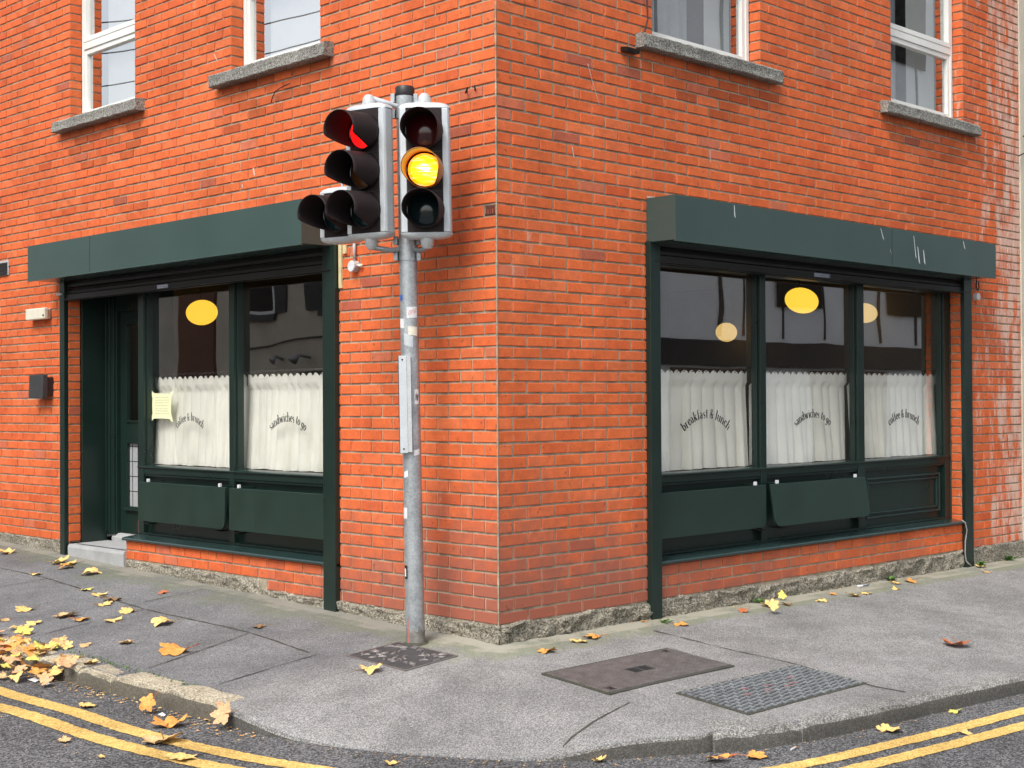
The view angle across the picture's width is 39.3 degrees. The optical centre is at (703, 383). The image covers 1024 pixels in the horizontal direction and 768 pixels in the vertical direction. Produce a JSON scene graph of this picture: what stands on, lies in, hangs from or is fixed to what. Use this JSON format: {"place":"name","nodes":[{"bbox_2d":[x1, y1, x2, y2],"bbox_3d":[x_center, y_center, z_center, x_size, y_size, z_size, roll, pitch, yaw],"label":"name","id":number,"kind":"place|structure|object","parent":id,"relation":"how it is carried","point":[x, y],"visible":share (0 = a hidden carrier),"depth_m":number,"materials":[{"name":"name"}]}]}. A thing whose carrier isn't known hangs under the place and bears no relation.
{"place":"outdoors","nodes":[
{"label":"outdoors","id":0,"kind":"place"},
{"bbox_2d":[0,541,1023,760],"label":"pavement","id":1,"kind":"structure","parent":0,"point":[289,673],"depth_m":8.88,"materials":[{"name":"concrete"}]},
{"bbox_2d":[0,548,14,553],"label":"fallen leaf","id":2,"kind":"object","parent":1,"relation":"on","point":[8,550],"visible":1,"depth_m":12.87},
{"bbox_2d":[14,626,33,635],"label":"fallen leaf","id":3,"kind":"object","parent":1,"relation":"on","point":[25,630],"visible":0.98,"depth_m":9.62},
{"bbox_2d":[15,605,39,611],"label":"fallen leaf","id":4,"kind":"object","parent":1,"relation":"on","point":[22,608],"visible":1,"depth_m":10.42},
{"bbox_2d":[24,620,43,625],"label":"fallen leaf","id":5,"kind":"object","parent":1,"relation":"on","point":[31,623],"visible":1,"depth_m":9.92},
{"bbox_2d":[45,555,68,563],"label":"fallen leaf","id":6,"kind":"object","parent":1,"relation":"on","point":[61,559],"visible":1,"depth_m":12.26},
{"bbox_2d":[49,634,67,645],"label":"fallen leaf","id":7,"kind":"object","parent":1,"relation":"on","point":[55,640],"visible":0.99,"depth_m":9.26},
{"bbox_2d":[56,641,72,649],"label":"fallen leaf","id":8,"kind":"object","parent":1,"relation":"on","point":[68,644],"visible":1,"depth_m":9.17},
{"bbox_2d":[56,563,73,569],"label":"fallen leaf","id":9,"kind":"object","parent":1,"relation":"on","point":[66,564],"visible":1,"depth_m":12.00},
{"bbox_2d":[54,610,78,617],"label":"fallen leaf","id":10,"kind":"object","parent":1,"relation":"on","point":[62,614],"visible":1,"depth_m":10.12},
{"bbox_2d":[60,560,82,564],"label":"fallen leaf","id":11,"kind":"object","parent":1,"relation":"on","point":[71,562],"visible":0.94,"depth_m":12.22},
{"bbox_2d":[69,617,89,620],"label":"fallen leaf","id":12,"kind":"object","parent":1,"relation":"on","point":[78,619],"visible":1,"depth_m":9.96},
{"bbox_2d":[79,642,93,647],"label":"fallen leaf","id":13,"kind":"object","parent":1,"relation":"on","point":[84,645],"visible":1,"depth_m":9.20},
{"bbox_2d":[82,567,101,574],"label":"fallen leaf","id":14,"kind":"object","parent":1,"relation":"on","point":[92,569],"visible":1,"depth_m":11.73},
{"bbox_2d":[91,591,107,596],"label":"fallen leaf","id":15,"kind":"object","parent":1,"relation":"on","point":[97,594],"visible":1,"depth_m":10.81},
{"bbox_2d":[93,600,111,605],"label":"fallen leaf","id":16,"kind":"object","parent":1,"relation":"on","point":[105,603],"visible":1,"depth_m":10.48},
{"bbox_2d":[100,594,122,600],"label":"fallen leaf","id":17,"kind":"object","parent":1,"relation":"on","point":[113,598],"visible":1,"depth_m":10.61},
{"bbox_2d":[104,615,122,621],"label":"fallen leaf","id":18,"kind":"object","parent":1,"relation":"on","point":[113,620],"visible":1,"depth_m":9.92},
{"bbox_2d":[119,639,137,643],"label":"fallen leaf","id":19,"kind":"object","parent":1,"relation":"on","point":[126,641],"visible":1,"depth_m":9.20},
{"bbox_2d":[119,607,142,613],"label":"fallen leaf","id":20,"kind":"object","parent":1,"relation":"on","point":[126,610],"visible":1,"depth_m":10.19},
{"bbox_2d":[151,616,181,626],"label":"fallen leaf","id":21,"kind":"object","parent":1,"relation":"on","point":[156,621],"visible":1,"depth_m":9.74,"materials":[{"name":"plant"}]},
{"bbox_2d":[158,643,199,655],"bbox_3d":[-3.323,1.669,8.944,0.276,0.058,0.203,-6,5,-42],"label":"fallen leaf","id":22,"kind":"object","parent":1,"relation":"on","point":[173,649],"visible":1,"depth_m":8.94,"materials":[{"name":"plant"}]},
{"bbox_2d":[354,662,381,674],"bbox_3d":[-1.968,1.665,8.261,0.195,0.048,0.143,-6,5,-44],"label":"fallen leaf","id":23,"kind":"object","parent":1,"relation":"on","point":[370,669],"visible":1,"depth_m":8.25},
{"bbox_2d":[297,85,452,645],"bbox_3d":[-2.032,-0.110,8.763,0.964,3.557,0.549,0,-1,7],"label":"traffic light","id":24,"kind":"object","parent":1,"relation":"on","point":[359,208],"visible":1,"depth_m":8.76,"materials":[{"name":"metal"}]},
{"bbox_2d":[346,642,457,671],"bbox_3d":[-1.840,1.670,8.602,0.594,0.079,0.394,-1,-1,41],"label":"manhole cover","id":25,"kind":"object","parent":1,"relation":"on","point":[399,656],"visible":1,"depth_m":8.57,"materials":[{"name":"metal"}]},
{"bbox_2d":[0,0,1023,645],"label":"brick building","id":26,"kind":"structure","parent":1,"relation":"on","point":[620,218],"depth_m":10.97,"materials":[{"name":"brick"}]},
{"bbox_2d":[0,260,8,275],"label":"air vent","id":27,"kind":"object","parent":26,"relation":"attached to","point":[4,268],"visible":1,"depth_m":13.61,"materials":[{"name":"grey plastic"}]},
{"bbox_2d":[26,307,50,320],"bbox_3d":[-6.159,-0.647,13.060,0.395,0.106,0.079,-1,-1,42],"label":"bulkhead light","id":28,"kind":"object","parent":26,"relation":"attached to","point":[39,313],"visible":1,"depth_m":12.99,"materials":[{"name":"beige plastic"}]},
{"bbox_2d":[29,374,52,397],"bbox_3d":[-6.103,0.021,12.988,0.290,0.216,0.104,-1,-1,41],"label":"meter box","id":29,"kind":"object","parent":26,"relation":"attached to","point":[40,386],"visible":1,"depth_m":12.91,"materials":[{"name":"black plastic"}]},
{"bbox_2d":[51,0,145,133],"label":"window","id":30,"kind":"structure","parent":26,"relation":"in","point":[108,26],"depth_m":12.53,"materials":[{"name":"white plastic"}]},
{"bbox_2d":[120,311,137,533],"bbox_3d":[-5.016,0.342,12.639,0.852,2.010,0.078,-1,-1,41],"label":"door","id":31,"kind":"structure","parent":26,"relation":"in","point":[129,428],"depth_m":12.83,"materials":[{"name":"green paint"}]},
{"bbox_2d":[152,391,172,421],"bbox_3d":[-4.612,0.186,12.002,0.374,0.278,0.001,-1,-1,41],"label":"paper notice","id":32,"kind":"object","parent":26,"relation":"attached to","point":[161,405],"visible":1,"depth_m":12.00,"materials":[{"name":"paper"}]},
{"bbox_2d":[186,287,217,324],"bbox_3d":[-4.820,-0.820,13.551,0.288,0.509,0.290,0,-1,-4],"label":"pendant lamp","id":33,"kind":"object","parent":26,"relation":"hanging from","point":[200,311],"visible":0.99,"depth_m":13.45,"materials":[{"name":"yellow glass"}]},
{"bbox_2d":[154,367,322,378],"bbox_3d":[-3.669,-0.093,11.280,3.045,0.067,0.056,-1,-1,41],"label":"curtain rod","id":34,"kind":"object","parent":26,"relation":"attached to","point":[245,372],"visible":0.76,"depth_m":11.24,"materials":[{"name":"brown metal"}]},
{"bbox_2d":[153,375,250,467],"bbox_3d":[-4.207,0.310,11.747,1.500,0.751,0.080,-1,-1,41],"label":"curtain","id":35,"kind":"object","parent":34,"relation":"hanging from","point":[205,400],"visible":0.73,"depth_m":11.79,"materials":[{"name":"fabric"}]},
{"bbox_2d":[247,372,322,471],"bbox_3d":[-3.076,0.291,10.759,1.475,0.751,0.078,-1,-1,41],"label":"curtain","id":36,"kind":"object","parent":34,"relation":"hanging from","point":[287,446],"visible":0.57,"depth_m":10.87,"materials":[{"name":"fabric"}]},
{"bbox_2d":[208,0,334,88],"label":"window","id":37,"kind":"structure","parent":26,"relation":"in","point":[280,35],"depth_m":10.69,"materials":[{"name":"white plastic"}]},
{"bbox_2d":[338,245,346,287],"bbox_3d":[-2.543,-0.833,9.942,0.090,0.310,0.013,-1,-1,41],"label":"timber strip","id":38,"kind":"object","parent":26,"relation":"attached to","point":[342,249],"visible":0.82,"depth_m":9.95,"materials":[{"name":"wood"}]},
{"bbox_2d":[348,243,362,271],"bbox_3d":[-2.419,-0.896,9.811,0.131,0.230,0.048,-1,-1,41],"label":"junction box","id":39,"kind":"object","parent":26,"relation":"attached to","point":[354,265],"visible":0.94,"depth_m":9.81,"materials":[{"name":"grey plastic"}]},
{"bbox_2d":[621,46,639,54],"bbox_3d":[-0.503,-2.309,9.750,0.068,0.039,0.130,-1,-1,41],"label":"metal bracket","id":40,"kind":"object","parent":26,"relation":"attached to","point":[630,50],"visible":1,"depth_m":9.72,"materials":[{"name":"brown metal"}]},
{"bbox_2d":[644,0,647,31],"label":"cable","id":41,"kind":"object","parent":26,"relation":"on","point":[647,15],"visible":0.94,"depth_m":9.89,"materials":[{"name":"black plastic"}]},
{"bbox_2d":[653,0,686,40],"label":"net curtain","id":42,"kind":"object","parent":26,"relation":"hanging from","point":[669,17],"visible":0.54,"depth_m":10.60,"materials":[{"name":"white fabric"}]},
{"bbox_2d":[635,0,783,84],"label":"window","id":43,"kind":"structure","parent":26,"relation":"in","point":[658,43],"depth_m":10.48,"materials":[{"name":"white plastic"}]},
{"bbox_2d":[703,0,728,52],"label":"curtain","id":44,"kind":"object","parent":26,"relation":"attached to","point":[716,23],"depth_m":10.90,"materials":[{"name":"fabric"}]},
{"bbox_2d":[716,286,736,341],"bbox_3d":[0.257,-0.777,15.646,0.239,0.617,0.240,0,-1,-4],"label":"pendant lamp","id":45,"kind":"object","parent":26,"relation":"hanging from","point":[726,331],"visible":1,"depth_m":15.56,"materials":[{"name":"beige glass"}]},
{"bbox_2d":[661,364,935,375],"bbox_3d":[0.879,-0.118,11.743,0.056,0.067,4.205,-1,-1,41],"label":"curtain rod","id":46,"kind":"object","parent":26,"relation":"attached to","point":[770,368],"visible":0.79,"depth_m":11.56,"materials":[{"name":"brown metal"}]},
{"bbox_2d":[661,370,748,471],"bbox_3d":[-0.073,0.270,10.644,0.080,0.750,1.300,-1,-1,41],"label":"curtain","id":47,"kind":"object","parent":46,"relation":"hanging from","point":[705,442],"visible":0.81,"depth_m":10.76,"materials":[{"name":"fabric"}]},
{"bbox_2d":[749,371,846,464],"bbox_3d":[0.818,0.275,11.664,0.080,0.750,1.290,-1,-1,41],"label":"curtain","id":48,"kind":"object","parent":46,"relation":"hanging from","point":[791,398],"visible":0.81,"depth_m":11.70,"materials":[{"name":"fabric"}]},
{"bbox_2d":[847,373,936,457],"bbox_3d":[1.737,0.281,12.714,0.080,0.752,1.400,-1,-1,41],"label":"curtain","id":49,"kind":"object","parent":46,"relation":"hanging from","point":[886,396],"visible":0.83,"depth_m":12.77,"materials":[{"name":"fabric"}]},
{"bbox_2d":[785,280,817,312],"bbox_3d":[0.924,-0.889,13.214,0.317,0.454,0.320,0,-1,-4],"label":"pendant lamp","id":50,"kind":"object","parent":26,"relation":"hanging from","point":[799,299],"visible":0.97,"depth_m":13.10,"materials":[{"name":"yellow glass"}]},
{"bbox_2d":[864,299,877,322],"bbox_3d":[1.652,-0.867,14.430,0.269,0.483,0.270,0,-1,-4],"label":"pendant lamp","id":51,"kind":"object","parent":26,"relation":"hanging from","point":[870,313],"visible":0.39,"depth_m":14.33,"materials":[{"name":"beige glass"}]},
{"bbox_2d":[890,0,895,99],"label":"net curtain","id":52,"kind":"object","parent":26,"relation":"hanging from","point":[892,53],"visible":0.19,"depth_m":12.80,"materials":[{"name":"grey fabric"}]},
{"bbox_2d":[905,0,933,109],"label":"curtain","id":53,"kind":"object","parent":26,"relation":"attached to","point":[919,16],"visible":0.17,"depth_m":13.10,"materials":[{"name":"fabric"}]},
{"bbox_2d":[880,0,980,136],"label":"window","id":54,"kind":"structure","parent":26,"relation":"in","point":[902,36],"depth_m":12.89,"materials":[{"name":"white plastic"}]},
{"bbox_2d":[961,520,971,565],"bbox_3d":[2.437,1.469,13.024,0.101,0.435,0.030,0,-1,-22],"label":"cable","id":55,"kind":"object","parent":26,"relation":"attached to","point":[965,542],"visible":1,"depth_m":13.02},
{"bbox_2d":[973,280,979,299],"bbox_3d":[2.567,-0.883,13.248,0.060,0.190,0.108,-1,-1,32],"label":"junction box","id":56,"kind":"object","parent":26,"relation":"attached to","point":[976,296],"visible":1,"depth_m":13.24,"materials":[{"name":"grey plastic"}]},
{"bbox_2d":[535,646,556,653],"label":"fallen leaf","id":57,"kind":"object","parent":1,"relation":"on","point":[542,650],"visible":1,"depth_m":8.68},
{"bbox_2d":[570,639,586,642],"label":"fallen leaf","id":58,"kind":"object","parent":1,"relation":"on","point":[578,640],"visible":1,"depth_m":9.01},
{"bbox_2d":[583,633,607,637],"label":"fallen leaf","id":59,"kind":"object","parent":1,"relation":"on","point":[592,635],"visible":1,"depth_m":9.13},
{"bbox_2d":[541,648,734,695],"bbox_3d":[-0.372,1.703,8.355,0.557,0.076,1.074,-1,-1,41],"label":"manhole cover","id":60,"kind":"object","parent":1,"relation":"on","point":[613,676],"visible":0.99,"depth_m":8.30,"materials":[{"name":"metal"}]},
{"bbox_2d":[659,618,673,622],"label":"weed","id":61,"kind":"object","parent":1,"relation":"on","point":[665,621],"visible":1,"depth_m":9.76,"materials":[{"name":"green plant"}]},
{"bbox_2d":[674,621,686,625],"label":"fallen leaf","id":62,"kind":"object","parent":1,"relation":"on","point":[681,623],"visible":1,"depth_m":9.69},
{"bbox_2d":[751,598,765,602],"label":"weed","id":63,"kind":"object","parent":1,"relation":"on","point":[758,600],"visible":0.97,"depth_m":10.71,"materials":[{"name":"green plant"}]},
{"bbox_2d":[676,665,866,715],"bbox_3d":[0.410,1.759,8.113,0.524,0.082,1.109,-1,-1,41],"label":"manhole cover","id":64,"kind":"object","parent":1,"relation":"on","point":[760,692],"visible":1,"depth_m":8.06,"materials":[{"name":"grey metal"}]},
{"bbox_2d":[767,598,778,610],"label":"fallen leaf","id":65,"kind":"object","parent":1,"relation":"on","point":[772,604],"visible":1,"depth_m":10.29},
{"bbox_2d":[778,590,786,599],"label":"fallen leaf","id":66,"kind":"object","parent":1,"relation":"on","point":[782,595],"visible":1,"depth_m":10.86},
{"bbox_2d":[885,576,896,580],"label":"weed","id":67,"kind":"object","parent":1,"relation":"on","point":[891,578],"visible":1,"depth_m":12.05,"materials":[{"name":"green plant"}]},
{"bbox_2d":[942,637,970,644],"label":"fallen leaf","id":68,"kind":"object","parent":1,"relation":"on","point":[957,643],"visible":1,"depth_m":9.54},
{"bbox_2d":[1004,556,1017,560],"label":"weed","id":69,"kind":"object","parent":1,"relation":"on","point":[1009,558],"visible":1,"depth_m":13.61,"materials":[{"name":"green plant"}]},
{"bbox_2d":[1017,0,1023,540],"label":"rendered house","id":70,"kind":"structure","parent":1,"relation":"on","point":[1020,25],"depth_m":13.97,"materials":[{"name":"stone"}]},
{"bbox_2d":[0,534,1023,767],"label":"road","id":71,"kind":"structure","parent":0,"point":[21,741],"depth_m":7.21,"materials":[{"name":"asphalt"}]},
{"bbox_2d":[0,671,8,677],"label":"fallen leaf","id":72,"kind":"object","parent":71,"relation":"on","point":[3,675],"visible":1,"depth_m":8.75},
{"bbox_2d":[0,663,10,667],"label":"fallen leaf","id":73,"kind":"object","parent":71,"relation":"on","point":[5,665],"visible":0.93,"depth_m":8.87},
{"bbox_2d":[0,656,21,663],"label":"fallen leaf","id":74,"kind":"object","parent":73,"relation":"on","point":[9,659],"visible":0.99,"depth_m":8.95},
{"bbox_2d":[4,669,23,683],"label":"fallen leaf","id":75,"kind":"object","parent":71,"relation":"on","point":[15,677],"visible":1,"depth_m":8.66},
{"bbox_2d":[4,664,27,672],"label":"fallen leaf","id":76,"kind":"object","parent":75,"relation":"on","point":[18,668],"visible":1,"depth_m":8.75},
{"bbox_2d":[32,674,53,685],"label":"fallen leaf","id":77,"kind":"object","parent":71,"relation":"on","point":[46,679],"visible":1,"depth_m":8.55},
{"bbox_2d":[36,671,50,677],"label":"fallen leaf","id":78,"kind":"object","parent":71,"relation":"on","point":[44,673],"visible":0.71,"depth_m":8.67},
{"bbox_2d":[37,665,59,676],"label":"fallen leaf","id":79,"kind":"object","parent":78,"relation":"on","point":[53,670],"visible":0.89,"depth_m":8.74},
{"bbox_2d":[29,666,46,673],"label":"fallen leaf","id":80,"kind":"object","parent":79,"relation":"on","point":[35,670],"visible":1,"depth_m":8.72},
{"bbox_2d":[33,662,52,667],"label":"fallen leaf","id":81,"kind":"object","parent":80,"relation":"on","point":[41,665],"visible":1,"depth_m":8.73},
{"bbox_2d":[48,667,63,677],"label":"fallen leaf","id":82,"kind":"object","parent":79,"relation":"on","point":[58,671],"visible":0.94,"depth_m":8.72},
{"bbox_2d":[58,735,70,741],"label":"fallen leaf","id":83,"kind":"object","parent":71,"relation":"on","point":[64,739],"visible":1,"depth_m":7.22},
{"bbox_2d":[71,702,94,706],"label":"fallen leaf","id":84,"kind":"object","parent":71,"relation":"on","point":[88,704],"visible":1,"depth_m":8.02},
{"bbox_2d":[0,637,243,722],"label":"kerb","id":85,"kind":"structure","parent":71,"relation":"on","point":[196,701],"depth_m":8.24,"materials":[{"name":"stone"}]},
{"bbox_2d":[0,641,21,650],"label":"fallen leaf","id":86,"kind":"object","parent":85,"relation":"on","point":[12,646],"visible":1,"depth_m":9.21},
{"bbox_2d":[10,645,22,657],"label":"fallen leaf","id":87,"kind":"object","parent":85,"relation":"on","point":[15,651],"visible":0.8,"depth_m":9.12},
{"bbox_2d":[9,634,30,641],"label":"fallen leaf","id":88,"kind":"object","parent":85,"relation":"on","point":[16,637],"visible":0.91,"depth_m":9.36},
{"bbox_2d":[18,635,30,644],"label":"fallen leaf","id":89,"kind":"object","parent":85,"relation":"on","point":[26,640],"visible":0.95,"depth_m":9.37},
{"bbox_2d":[17,644,36,656],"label":"fallen leaf","id":90,"kind":"object","parent":85,"relation":"on","point":[28,651],"visible":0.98,"depth_m":9.07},
{"bbox_2d":[23,654,38,660],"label":"fallen leaf","id":91,"kind":"object","parent":85,"relation":"on","point":[33,657],"visible":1,"depth_m":8.97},
{"bbox_2d":[56,655,74,666],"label":"fallen leaf","id":92,"kind":"object","parent":85,"relation":"on","point":[57,659],"visible":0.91,"depth_m":8.72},
{"bbox_2d":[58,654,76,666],"bbox_3d":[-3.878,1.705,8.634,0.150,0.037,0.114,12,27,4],"label":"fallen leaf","id":93,"kind":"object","parent":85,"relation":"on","point":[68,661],"visible":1,"depth_m":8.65,"materials":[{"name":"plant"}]},
{"bbox_2d":[32,640,229,693],"bbox_3d":[-3.613,1.722,8.679,2.502,0.067,0.103,-1,-1,41],"label":"moss","id":94,"kind":"object","parent":85,"relation":"on","point":[108,662],"visible":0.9,"depth_m":8.67,"materials":[{"name":"green plant"}]},
{"label":"fallen leaf","id":95,"kind":"object","parent":85,"relation":"on","visible":0},
{"bbox_2d":[34,641,44,651],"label":"fallen leaf","id":96,"kind":"object","parent":95,"relation":"on","point":[38,646],"visible":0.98,"depth_m":9.11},
{"bbox_2d":[44,641,66,650],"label":"fallen leaf","id":97,"kind":"object","parent":95,"relation":"on","point":[51,643],"visible":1,"depth_m":9.16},
{"bbox_2d":[139,689,159,711],"bbox_3d":[-3.084,1.767,7.868,0.109,0.148,0.037,41,-12,34],"label":"fallen leaf","id":98,"kind":"object","parent":71,"relation":"on","point":[148,702],"visible":1,"depth_m":7.86,"materials":[{"name":"plant"}]},
{"bbox_2d":[150,714,186,727],"bbox_3d":[-2.861,1.811,7.567,0.205,0.054,0.196,-1,-1,34],"label":"fallen leaf","id":99,"kind":"object","parent":71,"relation":"on","point":[170,721],"visible":1,"depth_m":7.59,"materials":[{"name":"plant"}]},
{"bbox_2d":[210,701,239,724],"bbox_3d":[-2.553,1.756,7.521,0.182,0.141,0.034,-8,-34,14],"label":"fallen leaf","id":100,"kind":"object","parent":71,"relation":"on","point":[221,713],"visible":1,"depth_m":7.53,"materials":[{"name":"plant"}]},
{"bbox_2d":[385,760,399,764],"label":"fallen leaf","id":101,"kind":"object","parent":71,"relation":"on","point":[392,762],"visible":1,"depth_m":6.88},
{"bbox_2d":[0,546,1009,767],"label":"leaf litter","id":102,"kind":"object","parent":71,"relation":"on","point":[291,742],"visible":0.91,"depth_m":7.96,"materials":[{"name":"plant"}]},
{"bbox_2d":[0,687,1023,767],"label":"road marking","id":103,"kind":"object","parent":71,"relation":"on","point":[67,727],"visible":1,"depth_m":7.36,"materials":[{"name":"yellow paint"}]},
{"bbox_2d":[142,731,183,743],"bbox_3d":[-2.780,1.804,7.258,0.205,0.063,0.270,0,-1,-18],"label":"fallen leaf","id":104,"kind":"object","parent":103,"relation":"on","point":[153,739],"visible":1,"depth_m":7.25,"materials":[{"name":"plant"}]},
{"bbox_2d":[159,752,196,761],"bbox_3d":[-2.561,1.824,6.894,0.168,0.023,0.171,0,-1,-15],"label":"fallen leaf","id":105,"kind":"object","parent":103,"relation":"on","point":[179,756],"visible":1,"depth_m":6.91,"materials":[{"name":"plant"}]},
{"bbox_2d":[590,755,605,760],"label":"fallen leaf","id":106,"kind":"object","parent":71,"relation":"on","point":[599,758],"visible":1,"depth_m":6.97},
{"bbox_2d":[706,753,729,759],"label":"fallen leaf","id":107,"kind":"object","parent":71,"relation":"on","point":[726,755],"visible":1,"depth_m":6.98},
{"bbox_2d":[735,750,768,758],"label":"fallen leaf","id":108,"kind":"object","parent":71,"relation":"on","point":[757,754],"visible":1,"depth_m":7.09,"materials":[{"name":"plant"}]},
{"bbox_2d":[706,671,1023,752],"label":"kerb","id":109,"kind":"structure","parent":71,"relation":"on","point":[742,738],"depth_m":7.71,"materials":[{"name":"concrete"}]},
{"bbox_2d":[876,723,903,732],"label":"fallen leaf","id":110,"kind":"object","parent":71,"relation":"on","point":[885,727],"visible":1,"depth_m":7.71,"materials":[{"name":"plant"}]},
{"bbox_2d":[960,729,974,734],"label":"fallen leaf","id":111,"kind":"object","parent":71,"relation":"on","point":[966,731],"visible":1,"depth_m":7.65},
{"label":"fallen leaf","id":112,"kind":"object","parent":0,"visible":0},
{"bbox_2d":[0,638,15,649],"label":"fallen leaf","id":113,"kind":"object","parent":112,"relation":"on","point":[6,642],"visible":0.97,"depth_m":9.30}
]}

